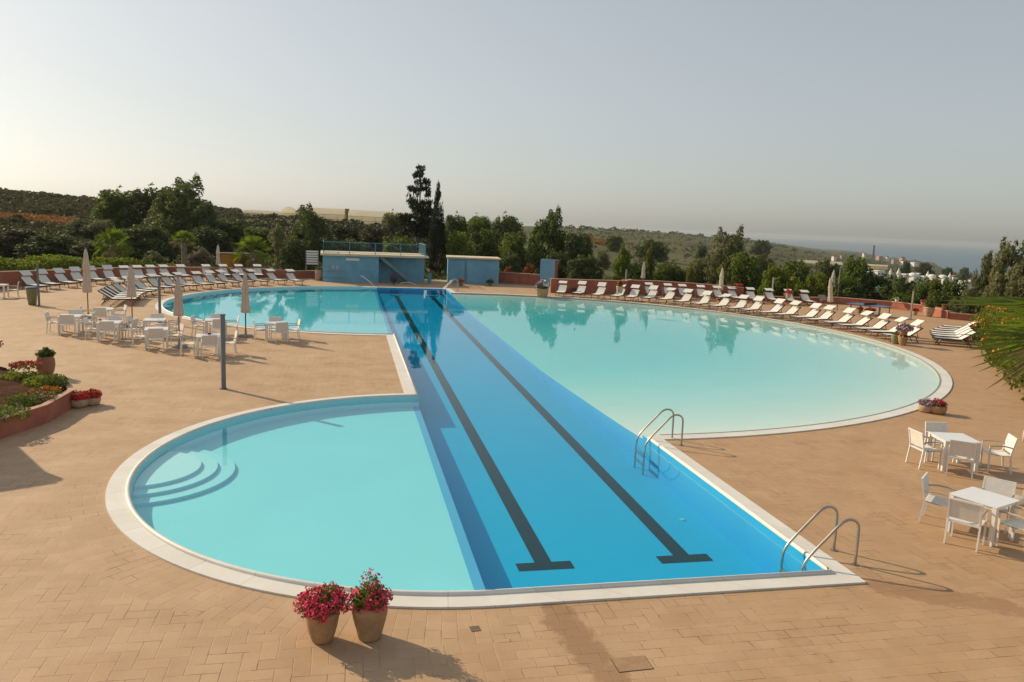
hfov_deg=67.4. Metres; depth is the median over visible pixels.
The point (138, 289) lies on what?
sun lounger
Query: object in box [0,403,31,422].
bedding plant
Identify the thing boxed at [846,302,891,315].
tennis table
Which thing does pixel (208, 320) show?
square table
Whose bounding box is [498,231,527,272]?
bush
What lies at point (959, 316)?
garden wall
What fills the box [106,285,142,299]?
sun lounger
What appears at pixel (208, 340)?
garden armchair
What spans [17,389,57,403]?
bedding plant
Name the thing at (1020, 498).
armchair
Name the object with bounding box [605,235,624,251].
bush
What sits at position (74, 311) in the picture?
garden armchair
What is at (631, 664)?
manhole cover
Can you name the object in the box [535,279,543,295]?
flower pot
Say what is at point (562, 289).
sun lounger
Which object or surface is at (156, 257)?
shrub
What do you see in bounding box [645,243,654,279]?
upright shrub
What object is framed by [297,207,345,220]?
greenhouse
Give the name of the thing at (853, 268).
bush
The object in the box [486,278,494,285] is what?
flower pot
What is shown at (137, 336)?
garden armchair
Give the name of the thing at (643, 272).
closed parasol
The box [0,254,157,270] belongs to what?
clipped hedge
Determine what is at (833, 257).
farm house
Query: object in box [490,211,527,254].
broadleaf tree
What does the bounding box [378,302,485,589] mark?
pool ledge
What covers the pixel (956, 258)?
sea
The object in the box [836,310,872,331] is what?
sun lounger
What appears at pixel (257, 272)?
sun lounger
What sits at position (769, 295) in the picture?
sun lounger
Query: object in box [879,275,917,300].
bush
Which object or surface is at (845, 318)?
sun lounger
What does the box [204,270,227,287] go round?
sun lounger
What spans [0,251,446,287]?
ground cover
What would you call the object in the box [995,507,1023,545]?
garden armchair
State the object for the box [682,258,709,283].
bush
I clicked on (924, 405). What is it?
flower bowl
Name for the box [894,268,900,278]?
village house
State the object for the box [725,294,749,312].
sun lounger
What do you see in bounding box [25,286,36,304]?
litter bin
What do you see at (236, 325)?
garden armchair
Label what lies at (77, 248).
bush
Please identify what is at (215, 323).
garden armchair
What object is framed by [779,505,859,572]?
pool ladder
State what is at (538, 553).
lane lines
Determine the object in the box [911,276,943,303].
bush
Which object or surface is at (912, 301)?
grey post
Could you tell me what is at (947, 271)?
bush
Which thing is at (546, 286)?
flower pot
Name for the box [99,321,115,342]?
garden armchair
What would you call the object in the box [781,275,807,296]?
shrub
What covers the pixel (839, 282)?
grey post
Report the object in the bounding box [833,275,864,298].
bush
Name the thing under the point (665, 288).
sun lounger
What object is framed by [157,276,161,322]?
grey post
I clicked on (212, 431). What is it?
pool wall
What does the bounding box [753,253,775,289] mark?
bush
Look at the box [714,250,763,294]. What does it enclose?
bush
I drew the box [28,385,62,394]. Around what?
bedding plant
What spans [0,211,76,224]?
orange grass
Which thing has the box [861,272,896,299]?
bush
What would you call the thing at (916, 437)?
garden armchair
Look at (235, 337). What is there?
garden armchair
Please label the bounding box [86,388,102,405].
flower bowl
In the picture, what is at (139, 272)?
sun lounger
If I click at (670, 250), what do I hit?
field scrub
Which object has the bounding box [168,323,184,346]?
garden armchair
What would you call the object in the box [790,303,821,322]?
sun lounger
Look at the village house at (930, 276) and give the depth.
161.41 m
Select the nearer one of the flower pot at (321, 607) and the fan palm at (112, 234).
the flower pot at (321, 607)
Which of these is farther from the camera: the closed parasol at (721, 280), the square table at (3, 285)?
the closed parasol at (721, 280)
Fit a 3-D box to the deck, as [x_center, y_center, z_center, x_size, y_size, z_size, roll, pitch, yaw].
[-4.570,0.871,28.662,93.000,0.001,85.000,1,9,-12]
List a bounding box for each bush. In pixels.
[12,232,87,259]
[60,238,120,261]
[103,224,181,262]
[180,225,234,258]
[232,226,279,248]
[274,235,316,269]
[323,224,360,250]
[327,238,374,251]
[360,225,397,251]
[381,235,415,252]
[437,230,475,274]
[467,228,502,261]
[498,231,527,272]
[499,253,522,272]
[545,249,570,278]
[563,254,604,279]
[595,251,610,269]
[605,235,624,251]
[622,262,652,279]
[633,239,669,260]
[652,262,684,281]
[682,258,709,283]
[695,245,708,264]
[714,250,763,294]
[748,239,772,256]
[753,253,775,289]
[756,263,790,295]
[782,260,809,287]
[803,271,835,296]
[808,257,842,286]
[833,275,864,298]
[836,254,873,297]
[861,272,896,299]
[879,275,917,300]
[888,291,911,302]
[900,260,910,273]
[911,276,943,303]
[915,262,934,275]
[927,290,956,310]
[938,277,968,307]
[941,267,956,276]
[948,286,988,313]
[957,267,971,280]
[970,250,1000,293]
[981,236,1023,309]
[1004,257,1023,309]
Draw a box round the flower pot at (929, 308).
[924,279,935,316]
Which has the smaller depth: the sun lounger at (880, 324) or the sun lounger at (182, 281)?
the sun lounger at (880, 324)
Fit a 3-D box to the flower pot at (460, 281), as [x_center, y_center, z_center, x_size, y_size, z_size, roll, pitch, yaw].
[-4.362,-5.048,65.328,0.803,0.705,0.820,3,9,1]
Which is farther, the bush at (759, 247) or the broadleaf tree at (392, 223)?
the bush at (759, 247)
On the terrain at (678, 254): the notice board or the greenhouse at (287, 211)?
the greenhouse at (287, 211)
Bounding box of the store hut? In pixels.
[220,252,249,267]
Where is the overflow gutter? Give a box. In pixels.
[481,293,940,434]
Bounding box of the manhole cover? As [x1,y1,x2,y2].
[611,656,653,672]
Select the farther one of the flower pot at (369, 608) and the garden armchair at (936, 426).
the garden armchair at (936, 426)
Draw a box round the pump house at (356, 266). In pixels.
[320,240,430,283]
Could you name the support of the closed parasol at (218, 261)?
on the ground cover at (432, 272)
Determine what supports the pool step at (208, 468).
on the pool floor at (346, 498)
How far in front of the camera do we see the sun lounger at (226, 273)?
62.98 m
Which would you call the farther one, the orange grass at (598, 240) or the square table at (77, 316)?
the orange grass at (598, 240)
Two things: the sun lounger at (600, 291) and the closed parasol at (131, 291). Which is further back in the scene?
the sun lounger at (600, 291)
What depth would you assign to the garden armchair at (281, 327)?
32.45 m
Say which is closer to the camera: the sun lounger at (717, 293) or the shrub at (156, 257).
the sun lounger at (717, 293)
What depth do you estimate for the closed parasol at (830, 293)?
58.39 m
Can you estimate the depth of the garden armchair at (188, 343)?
28.70 m
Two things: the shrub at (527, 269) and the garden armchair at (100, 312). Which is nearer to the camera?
the garden armchair at (100, 312)
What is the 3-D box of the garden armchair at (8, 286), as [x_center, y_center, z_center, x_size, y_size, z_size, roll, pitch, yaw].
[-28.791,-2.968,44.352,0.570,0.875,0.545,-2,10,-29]
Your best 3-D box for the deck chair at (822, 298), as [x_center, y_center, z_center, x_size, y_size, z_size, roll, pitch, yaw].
[24.935,-3.270,61.467,0.610,0.810,0.880,2,9,-1]
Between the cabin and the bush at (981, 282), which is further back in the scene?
the cabin
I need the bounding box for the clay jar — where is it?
[34,347,55,375]
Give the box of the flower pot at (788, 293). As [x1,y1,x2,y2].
[785,288,792,297]
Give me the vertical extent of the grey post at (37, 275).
2.228 m
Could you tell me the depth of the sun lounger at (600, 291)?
59.26 m
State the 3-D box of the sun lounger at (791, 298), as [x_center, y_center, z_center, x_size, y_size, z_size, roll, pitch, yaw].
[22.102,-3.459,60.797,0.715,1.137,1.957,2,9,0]
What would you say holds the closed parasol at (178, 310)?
on the deck
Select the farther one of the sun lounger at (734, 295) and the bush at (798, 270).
the bush at (798, 270)
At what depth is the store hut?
68.36 m
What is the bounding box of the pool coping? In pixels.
[105,286,951,606]
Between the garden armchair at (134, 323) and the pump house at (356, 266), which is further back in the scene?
the pump house at (356, 266)
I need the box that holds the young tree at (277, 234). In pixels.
[266,222,287,268]
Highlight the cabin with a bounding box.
[446,255,500,283]
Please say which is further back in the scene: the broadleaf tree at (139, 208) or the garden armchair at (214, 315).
the broadleaf tree at (139, 208)
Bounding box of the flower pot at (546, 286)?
[540,280,549,296]
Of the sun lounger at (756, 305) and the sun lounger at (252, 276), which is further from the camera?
the sun lounger at (252, 276)
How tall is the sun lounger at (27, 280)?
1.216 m
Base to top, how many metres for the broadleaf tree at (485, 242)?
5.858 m
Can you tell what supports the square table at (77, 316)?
on the deck
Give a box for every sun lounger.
[19,270,49,290]
[35,269,62,289]
[53,268,79,286]
[69,266,91,285]
[90,266,106,284]
[97,289,136,304]
[101,288,138,303]
[102,265,121,283]
[103,286,140,301]
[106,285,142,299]
[111,278,147,297]
[118,265,128,281]
[122,277,155,296]
[132,265,149,277]
[134,275,162,293]
[145,265,163,277]
[146,273,174,291]
[158,264,176,276]
[160,272,186,290]
[172,272,199,290]
[175,264,191,279]
[191,271,213,288]
[201,264,215,277]
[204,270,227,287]
[215,270,241,285]
[218,264,231,278]
[230,269,255,285]
[234,264,247,278]
[245,269,269,284]
[253,264,263,275]
[265,269,286,284]
[285,269,303,284]
[555,281,567,296]
[571,281,586,296]
[590,282,606,298]
[609,285,625,300]
[624,284,639,301]
[640,285,657,301]
[644,282,658,297]
[657,287,675,303]
[663,283,676,295]
[673,288,693,305]
[677,284,687,295]
[690,290,712,308]
[696,285,706,298]
[708,293,731,309]
[712,286,728,301]
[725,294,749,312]
[727,286,741,301]
[739,296,763,314]
[745,287,755,302]
[756,298,785,317]
[764,288,778,303]
[772,300,801,319]
[783,289,798,304]
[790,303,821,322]
[799,290,817,303]
[804,305,835,324]
[821,307,855,327]
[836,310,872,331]
[853,313,891,334]
[867,317,907,337]
[881,319,923,342]
[929,324,970,332]
[930,326,971,341]
[930,328,973,343]
[932,331,976,347]
[933,323,972,330]
[937,321,976,328]
[942,320,978,327]
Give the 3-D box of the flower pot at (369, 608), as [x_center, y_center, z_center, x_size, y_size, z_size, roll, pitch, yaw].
[-1.819,3.362,9.860,0.638,0.946,0.616,-5,11,-38]
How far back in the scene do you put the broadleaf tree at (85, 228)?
78.63 m
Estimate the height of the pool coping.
0.001 m
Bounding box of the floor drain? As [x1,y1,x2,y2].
[469,625,480,631]
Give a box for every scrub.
[0,187,247,254]
[238,212,445,260]
[558,227,979,280]
[580,233,817,278]
[840,251,978,279]
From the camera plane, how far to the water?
51.20 m
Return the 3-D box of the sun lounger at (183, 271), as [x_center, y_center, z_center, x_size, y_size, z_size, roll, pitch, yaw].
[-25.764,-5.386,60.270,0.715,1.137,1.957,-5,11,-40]
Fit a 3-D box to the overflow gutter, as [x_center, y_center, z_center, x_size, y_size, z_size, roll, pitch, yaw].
[9.316,-0.509,41.352,19.313,0.001,39.572,1,9,-12]
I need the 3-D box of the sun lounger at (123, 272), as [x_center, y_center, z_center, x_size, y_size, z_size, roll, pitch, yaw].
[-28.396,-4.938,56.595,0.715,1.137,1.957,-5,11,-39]
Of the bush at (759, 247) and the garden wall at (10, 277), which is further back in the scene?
the bush at (759, 247)
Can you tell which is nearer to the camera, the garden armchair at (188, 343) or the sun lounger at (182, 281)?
the garden armchair at (188, 343)
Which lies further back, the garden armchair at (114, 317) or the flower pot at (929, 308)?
the flower pot at (929, 308)
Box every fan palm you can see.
[92,227,134,257]
[169,230,198,266]
[231,234,273,268]
[940,296,1023,389]
[970,306,1023,400]
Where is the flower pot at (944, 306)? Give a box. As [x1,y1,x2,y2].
[942,304,948,309]
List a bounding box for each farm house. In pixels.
[831,255,836,260]
[910,262,918,266]
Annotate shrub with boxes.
[140,250,168,263]
[171,260,180,265]
[187,246,214,266]
[523,263,534,273]
[613,242,631,279]
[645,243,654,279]
[685,261,693,282]
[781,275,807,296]
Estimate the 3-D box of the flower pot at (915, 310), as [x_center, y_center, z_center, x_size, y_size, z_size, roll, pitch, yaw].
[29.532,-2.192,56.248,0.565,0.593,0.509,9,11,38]
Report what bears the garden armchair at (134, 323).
on the deck
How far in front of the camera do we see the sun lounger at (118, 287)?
46.28 m
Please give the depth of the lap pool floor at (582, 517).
18.52 m
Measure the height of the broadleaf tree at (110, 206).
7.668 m
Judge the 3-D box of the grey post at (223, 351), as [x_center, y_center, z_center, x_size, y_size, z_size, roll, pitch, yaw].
[-8.801,0.326,23.390,0.215,2.308,0.215,-3,10,-32]
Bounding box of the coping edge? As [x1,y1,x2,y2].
[105,307,949,608]
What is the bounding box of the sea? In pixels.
[690,234,1023,274]
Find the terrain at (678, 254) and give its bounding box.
[10,208,978,374]
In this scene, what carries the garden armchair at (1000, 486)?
on the deck
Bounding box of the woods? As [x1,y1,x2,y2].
[560,224,838,261]
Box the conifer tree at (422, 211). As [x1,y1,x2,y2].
[395,163,433,252]
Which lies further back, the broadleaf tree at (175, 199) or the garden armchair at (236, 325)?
the broadleaf tree at (175, 199)
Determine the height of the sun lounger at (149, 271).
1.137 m
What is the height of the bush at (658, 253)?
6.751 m
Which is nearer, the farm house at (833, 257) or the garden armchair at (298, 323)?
the garden armchair at (298, 323)
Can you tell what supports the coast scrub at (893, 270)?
on the terrain at (678, 254)
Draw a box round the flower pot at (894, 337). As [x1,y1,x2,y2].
[891,332,899,343]
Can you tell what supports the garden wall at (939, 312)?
on the deck
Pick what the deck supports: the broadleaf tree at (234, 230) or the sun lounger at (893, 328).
the sun lounger at (893, 328)
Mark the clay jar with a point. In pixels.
(45, 355)
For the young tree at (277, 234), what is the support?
on the terrain at (678, 254)
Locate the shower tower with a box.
[540,259,557,283]
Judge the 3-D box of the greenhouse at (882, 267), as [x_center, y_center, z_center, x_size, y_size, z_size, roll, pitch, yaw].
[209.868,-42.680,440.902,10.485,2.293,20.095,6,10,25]
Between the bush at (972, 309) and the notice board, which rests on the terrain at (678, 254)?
the bush at (972, 309)
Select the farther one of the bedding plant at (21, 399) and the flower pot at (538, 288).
the flower pot at (538, 288)
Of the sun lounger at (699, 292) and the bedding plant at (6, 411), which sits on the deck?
the sun lounger at (699, 292)
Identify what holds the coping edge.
on the deck
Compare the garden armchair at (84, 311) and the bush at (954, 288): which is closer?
the garden armchair at (84, 311)
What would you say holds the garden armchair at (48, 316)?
on the deck
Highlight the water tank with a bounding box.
[345,208,348,219]
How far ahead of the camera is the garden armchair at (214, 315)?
34.20 m
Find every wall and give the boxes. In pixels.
[0,266,314,287]
[130,287,418,499]
[377,287,823,572]
[451,293,938,377]
[463,309,641,460]
[498,272,539,284]
[550,278,631,294]
[622,279,743,299]
[743,295,951,318]
[949,312,977,320]
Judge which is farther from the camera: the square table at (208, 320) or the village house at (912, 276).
the village house at (912, 276)
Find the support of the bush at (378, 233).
on the terrain at (678, 254)
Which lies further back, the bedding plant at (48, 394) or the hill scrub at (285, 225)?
the hill scrub at (285, 225)
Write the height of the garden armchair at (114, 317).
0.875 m
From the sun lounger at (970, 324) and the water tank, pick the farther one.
the water tank
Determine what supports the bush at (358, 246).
on the terrain at (678, 254)
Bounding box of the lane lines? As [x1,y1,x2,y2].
[400,306,712,570]
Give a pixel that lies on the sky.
(888, 121)
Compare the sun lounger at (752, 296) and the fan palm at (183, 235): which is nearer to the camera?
the sun lounger at (752, 296)
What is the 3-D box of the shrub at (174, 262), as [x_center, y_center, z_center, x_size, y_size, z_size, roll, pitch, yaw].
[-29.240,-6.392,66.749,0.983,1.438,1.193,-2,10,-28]
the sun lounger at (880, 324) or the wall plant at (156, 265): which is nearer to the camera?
the sun lounger at (880, 324)
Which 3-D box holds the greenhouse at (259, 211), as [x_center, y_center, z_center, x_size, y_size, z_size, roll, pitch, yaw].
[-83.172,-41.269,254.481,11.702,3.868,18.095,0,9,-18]
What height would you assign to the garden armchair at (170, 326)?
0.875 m
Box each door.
[449,260,465,281]
[464,261,489,282]
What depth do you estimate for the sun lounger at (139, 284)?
48.99 m
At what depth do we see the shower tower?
68.61 m
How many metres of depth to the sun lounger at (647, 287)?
62.44 m
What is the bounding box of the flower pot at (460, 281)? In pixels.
[456,279,464,285]
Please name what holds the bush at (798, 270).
on the terrain at (678, 254)
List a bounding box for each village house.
[873,270,884,289]
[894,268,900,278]
[906,273,919,282]
[925,274,936,282]
[938,275,948,290]
[951,275,958,283]
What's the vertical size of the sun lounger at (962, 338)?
0.848 m
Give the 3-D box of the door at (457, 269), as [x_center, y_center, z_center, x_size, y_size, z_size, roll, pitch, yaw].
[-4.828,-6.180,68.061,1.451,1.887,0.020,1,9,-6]
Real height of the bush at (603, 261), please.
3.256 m
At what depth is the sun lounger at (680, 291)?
62.19 m
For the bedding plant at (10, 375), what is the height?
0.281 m
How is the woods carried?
on the terrain at (678, 254)
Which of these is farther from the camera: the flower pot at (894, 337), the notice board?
the notice board
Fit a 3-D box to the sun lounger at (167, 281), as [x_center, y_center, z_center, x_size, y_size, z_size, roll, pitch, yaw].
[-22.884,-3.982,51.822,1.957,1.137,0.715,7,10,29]
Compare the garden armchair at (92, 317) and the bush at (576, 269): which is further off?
the bush at (576, 269)
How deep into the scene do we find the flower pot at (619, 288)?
50.30 m
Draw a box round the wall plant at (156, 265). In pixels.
[153,263,176,266]
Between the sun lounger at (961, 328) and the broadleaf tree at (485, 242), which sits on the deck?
the sun lounger at (961, 328)
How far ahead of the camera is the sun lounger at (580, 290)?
59.96 m
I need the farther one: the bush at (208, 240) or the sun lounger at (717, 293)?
the bush at (208, 240)
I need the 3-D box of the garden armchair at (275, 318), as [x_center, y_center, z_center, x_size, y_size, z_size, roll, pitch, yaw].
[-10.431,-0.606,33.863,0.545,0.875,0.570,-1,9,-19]
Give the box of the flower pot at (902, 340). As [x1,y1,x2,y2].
[898,334,907,345]
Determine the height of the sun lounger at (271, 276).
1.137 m
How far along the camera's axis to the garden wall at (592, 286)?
62.69 m
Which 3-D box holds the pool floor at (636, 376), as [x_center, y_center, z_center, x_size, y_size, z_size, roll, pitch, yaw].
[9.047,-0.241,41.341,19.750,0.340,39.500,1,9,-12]
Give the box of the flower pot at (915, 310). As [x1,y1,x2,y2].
[912,307,918,314]
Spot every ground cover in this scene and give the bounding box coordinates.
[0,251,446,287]
[499,267,614,279]
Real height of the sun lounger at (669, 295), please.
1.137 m
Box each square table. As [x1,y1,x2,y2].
[0,284,8,297]
[57,314,83,333]
[92,307,112,323]
[96,320,123,340]
[142,318,166,337]
[144,327,168,348]
[196,333,219,355]
[205,318,225,333]
[266,321,285,340]
[926,432,981,472]
[945,487,1019,546]
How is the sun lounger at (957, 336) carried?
on the deck
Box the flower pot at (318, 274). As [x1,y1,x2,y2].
[315,268,322,280]
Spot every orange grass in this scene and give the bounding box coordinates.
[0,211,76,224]
[590,237,606,244]
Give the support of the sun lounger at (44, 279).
on the deck
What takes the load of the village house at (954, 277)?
on the terrain at (678, 254)
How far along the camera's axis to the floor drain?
10.24 m
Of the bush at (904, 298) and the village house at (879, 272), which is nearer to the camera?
the bush at (904, 298)
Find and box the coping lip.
[125,286,832,595]
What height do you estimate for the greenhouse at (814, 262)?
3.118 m
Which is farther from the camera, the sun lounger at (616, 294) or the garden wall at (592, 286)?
the garden wall at (592, 286)
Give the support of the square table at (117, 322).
on the deck
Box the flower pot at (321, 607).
[292,581,350,644]
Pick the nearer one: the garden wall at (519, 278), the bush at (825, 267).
the garden wall at (519, 278)
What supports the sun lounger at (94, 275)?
on the deck
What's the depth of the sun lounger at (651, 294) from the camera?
58.28 m
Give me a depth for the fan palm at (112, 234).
64.99 m
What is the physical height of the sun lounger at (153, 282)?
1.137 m
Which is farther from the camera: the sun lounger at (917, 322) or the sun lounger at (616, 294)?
the sun lounger at (616, 294)
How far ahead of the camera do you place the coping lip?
12.17 m
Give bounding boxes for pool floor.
[134,407,473,590]
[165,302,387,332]
[382,305,766,589]
[468,310,938,437]
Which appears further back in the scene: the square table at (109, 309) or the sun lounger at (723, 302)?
the sun lounger at (723, 302)
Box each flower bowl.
[71,389,89,407]
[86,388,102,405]
[917,398,934,412]
[930,398,947,414]
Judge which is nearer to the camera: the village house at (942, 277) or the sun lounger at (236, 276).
the sun lounger at (236, 276)
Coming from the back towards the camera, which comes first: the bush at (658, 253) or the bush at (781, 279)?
the bush at (658, 253)
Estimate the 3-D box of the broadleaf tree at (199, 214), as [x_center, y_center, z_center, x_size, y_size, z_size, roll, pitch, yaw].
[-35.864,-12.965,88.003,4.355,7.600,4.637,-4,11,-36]
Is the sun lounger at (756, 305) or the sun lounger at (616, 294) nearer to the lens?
the sun lounger at (756, 305)
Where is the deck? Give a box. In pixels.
[0,276,1023,681]
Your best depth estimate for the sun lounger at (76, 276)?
52.96 m
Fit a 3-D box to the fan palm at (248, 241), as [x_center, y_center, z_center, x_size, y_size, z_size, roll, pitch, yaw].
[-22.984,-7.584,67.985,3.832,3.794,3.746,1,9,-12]
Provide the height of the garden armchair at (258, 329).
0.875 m
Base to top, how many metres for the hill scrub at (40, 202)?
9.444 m
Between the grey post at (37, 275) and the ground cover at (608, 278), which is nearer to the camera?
the grey post at (37, 275)
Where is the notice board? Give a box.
[306,250,318,269]
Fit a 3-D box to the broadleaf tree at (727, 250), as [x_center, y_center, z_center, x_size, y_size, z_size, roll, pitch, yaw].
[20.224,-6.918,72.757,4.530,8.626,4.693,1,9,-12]
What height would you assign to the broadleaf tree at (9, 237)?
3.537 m
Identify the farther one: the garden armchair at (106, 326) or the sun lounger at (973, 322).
the sun lounger at (973, 322)
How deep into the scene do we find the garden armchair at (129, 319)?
32.36 m
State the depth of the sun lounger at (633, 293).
58.47 m
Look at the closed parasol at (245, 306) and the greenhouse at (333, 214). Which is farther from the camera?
the greenhouse at (333, 214)
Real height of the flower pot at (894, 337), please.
0.652 m
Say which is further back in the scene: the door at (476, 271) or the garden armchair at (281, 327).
the door at (476, 271)
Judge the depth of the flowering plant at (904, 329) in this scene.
39.49 m
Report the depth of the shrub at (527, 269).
72.61 m
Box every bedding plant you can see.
[0,371,22,379]
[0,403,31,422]
[3,392,37,407]
[8,360,44,370]
[15,370,41,379]
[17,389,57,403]
[21,375,50,387]
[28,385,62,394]
[39,373,69,389]
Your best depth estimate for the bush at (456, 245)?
80.55 m
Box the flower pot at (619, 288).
[616,281,623,292]
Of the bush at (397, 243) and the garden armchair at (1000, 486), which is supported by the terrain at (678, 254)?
the bush at (397, 243)
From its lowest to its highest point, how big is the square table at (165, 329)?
0.735 m
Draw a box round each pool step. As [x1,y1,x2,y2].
[132,448,234,506]
[132,450,217,497]
[134,451,200,488]
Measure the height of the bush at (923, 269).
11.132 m
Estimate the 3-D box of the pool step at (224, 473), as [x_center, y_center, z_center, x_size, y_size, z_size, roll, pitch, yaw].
[-6.970,2.903,16.660,1.790,0.121,3.713,1,9,-12]
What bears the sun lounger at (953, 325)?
on the deck
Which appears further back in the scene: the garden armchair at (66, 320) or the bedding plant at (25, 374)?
the garden armchair at (66, 320)
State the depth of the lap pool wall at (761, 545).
15.71 m
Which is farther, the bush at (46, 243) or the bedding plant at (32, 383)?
the bush at (46, 243)
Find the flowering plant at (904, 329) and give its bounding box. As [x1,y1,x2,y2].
[895,323,914,336]
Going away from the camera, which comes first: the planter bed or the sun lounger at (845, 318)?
the planter bed
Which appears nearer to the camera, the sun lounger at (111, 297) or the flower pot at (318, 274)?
the sun lounger at (111, 297)
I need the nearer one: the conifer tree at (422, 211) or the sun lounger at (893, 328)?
the sun lounger at (893, 328)
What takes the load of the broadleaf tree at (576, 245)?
on the terrain at (678, 254)
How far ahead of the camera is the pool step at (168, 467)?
16.37 m
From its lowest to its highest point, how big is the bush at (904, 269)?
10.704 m
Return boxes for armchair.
[7,282,18,297]
[44,311,62,332]
[59,315,75,335]
[66,310,81,330]
[80,305,91,324]
[80,311,95,332]
[83,317,101,339]
[93,308,108,326]
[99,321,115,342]
[105,315,121,337]
[113,304,126,322]
[119,318,138,339]
[126,315,142,336]
[130,324,144,347]
[148,328,163,350]
[149,313,163,326]
[164,316,181,337]
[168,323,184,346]
[178,331,194,355]
[190,315,207,335]
[201,335,217,358]
[209,319,225,337]
[210,314,219,332]
[225,315,238,336]
[225,330,237,354]
[252,319,265,340]
[269,317,281,337]
[271,322,287,342]
[286,319,300,339]
[905,427,942,468]
[918,472,957,522]
[924,421,954,461]
[943,497,988,551]
[945,439,976,479]
[979,433,1017,474]
[981,476,1016,533]
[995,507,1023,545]
[1014,431,1023,505]
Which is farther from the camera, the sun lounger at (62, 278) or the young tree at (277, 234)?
the young tree at (277, 234)
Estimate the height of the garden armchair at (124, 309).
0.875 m
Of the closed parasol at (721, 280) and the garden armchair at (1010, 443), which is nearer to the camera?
the garden armchair at (1010, 443)
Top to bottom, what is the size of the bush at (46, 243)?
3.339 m
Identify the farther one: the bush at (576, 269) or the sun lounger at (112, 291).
the bush at (576, 269)
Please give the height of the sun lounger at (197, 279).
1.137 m
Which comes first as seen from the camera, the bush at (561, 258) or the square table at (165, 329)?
the square table at (165, 329)
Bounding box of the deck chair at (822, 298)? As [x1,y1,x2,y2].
[818,294,828,305]
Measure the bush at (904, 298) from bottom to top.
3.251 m
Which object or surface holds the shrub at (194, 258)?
on the terrain at (678, 254)
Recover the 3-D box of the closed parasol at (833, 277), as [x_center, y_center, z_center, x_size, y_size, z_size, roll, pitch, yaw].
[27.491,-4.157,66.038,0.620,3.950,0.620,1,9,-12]
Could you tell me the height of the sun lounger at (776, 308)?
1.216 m
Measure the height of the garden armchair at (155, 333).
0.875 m
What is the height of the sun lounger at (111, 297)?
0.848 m
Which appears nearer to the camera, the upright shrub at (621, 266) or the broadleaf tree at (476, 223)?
the upright shrub at (621, 266)
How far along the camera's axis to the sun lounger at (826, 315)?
47.67 m
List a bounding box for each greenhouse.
[242,210,279,214]
[280,207,296,215]
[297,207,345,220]
[348,210,403,223]
[797,260,842,267]
[867,264,887,269]
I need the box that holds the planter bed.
[0,367,73,438]
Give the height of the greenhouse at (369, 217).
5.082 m
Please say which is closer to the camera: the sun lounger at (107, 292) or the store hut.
the sun lounger at (107, 292)
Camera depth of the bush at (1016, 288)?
53.02 m
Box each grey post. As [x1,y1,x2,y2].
[36,264,39,305]
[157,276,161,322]
[219,314,227,389]
[837,267,840,296]
[909,291,914,319]
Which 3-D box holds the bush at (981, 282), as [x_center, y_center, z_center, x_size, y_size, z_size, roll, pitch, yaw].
[37.296,-3.466,60.590,2.366,7.512,2.201,10,11,41]
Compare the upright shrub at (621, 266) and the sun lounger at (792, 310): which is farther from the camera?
the upright shrub at (621, 266)
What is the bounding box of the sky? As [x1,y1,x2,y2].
[0,0,1023,247]
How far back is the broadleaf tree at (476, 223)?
115.39 m
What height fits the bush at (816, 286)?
4.342 m
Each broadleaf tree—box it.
[0,225,52,258]
[64,215,116,247]
[90,185,142,229]
[120,182,180,230]
[140,172,206,238]
[181,196,219,235]
[215,218,246,246]
[289,201,340,265]
[380,209,410,242]
[443,210,469,245]
[467,212,492,248]
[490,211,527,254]
[522,204,566,273]
[563,229,594,265]
[702,224,749,285]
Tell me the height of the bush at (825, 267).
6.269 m
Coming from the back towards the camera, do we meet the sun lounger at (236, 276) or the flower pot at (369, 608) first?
the sun lounger at (236, 276)
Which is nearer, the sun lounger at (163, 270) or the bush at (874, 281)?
the sun lounger at (163, 270)
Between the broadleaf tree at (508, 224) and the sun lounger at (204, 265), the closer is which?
the sun lounger at (204, 265)
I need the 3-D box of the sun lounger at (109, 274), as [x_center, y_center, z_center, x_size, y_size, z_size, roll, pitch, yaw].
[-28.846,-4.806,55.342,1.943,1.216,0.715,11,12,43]
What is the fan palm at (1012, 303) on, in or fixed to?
on the deck
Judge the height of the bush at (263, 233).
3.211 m
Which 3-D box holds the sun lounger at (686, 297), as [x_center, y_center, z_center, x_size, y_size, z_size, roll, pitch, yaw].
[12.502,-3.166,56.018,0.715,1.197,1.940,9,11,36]
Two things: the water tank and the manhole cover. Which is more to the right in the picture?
the manhole cover
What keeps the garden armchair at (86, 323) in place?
on the deck
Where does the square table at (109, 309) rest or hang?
on the deck
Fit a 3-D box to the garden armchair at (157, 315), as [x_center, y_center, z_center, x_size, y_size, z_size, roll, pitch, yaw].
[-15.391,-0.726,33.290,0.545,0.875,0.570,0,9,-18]
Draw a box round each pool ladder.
[634,408,683,474]
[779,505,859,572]
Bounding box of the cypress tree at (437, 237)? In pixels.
[426,180,446,273]
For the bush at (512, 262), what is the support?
on the terrain at (678, 254)
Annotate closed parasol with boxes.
[82,247,91,318]
[126,264,137,327]
[171,276,187,347]
[216,245,220,266]
[238,271,252,336]
[641,262,645,278]
[716,267,723,299]
[828,277,834,308]
[831,271,834,286]
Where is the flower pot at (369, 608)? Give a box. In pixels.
[346,568,393,642]
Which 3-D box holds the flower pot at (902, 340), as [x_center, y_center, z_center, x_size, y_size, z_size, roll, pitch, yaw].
[20.230,-0.096,39.732,0.508,0.638,0.508,-1,9,-23]
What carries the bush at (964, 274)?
on the terrain at (678, 254)
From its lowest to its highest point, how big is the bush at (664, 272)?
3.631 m

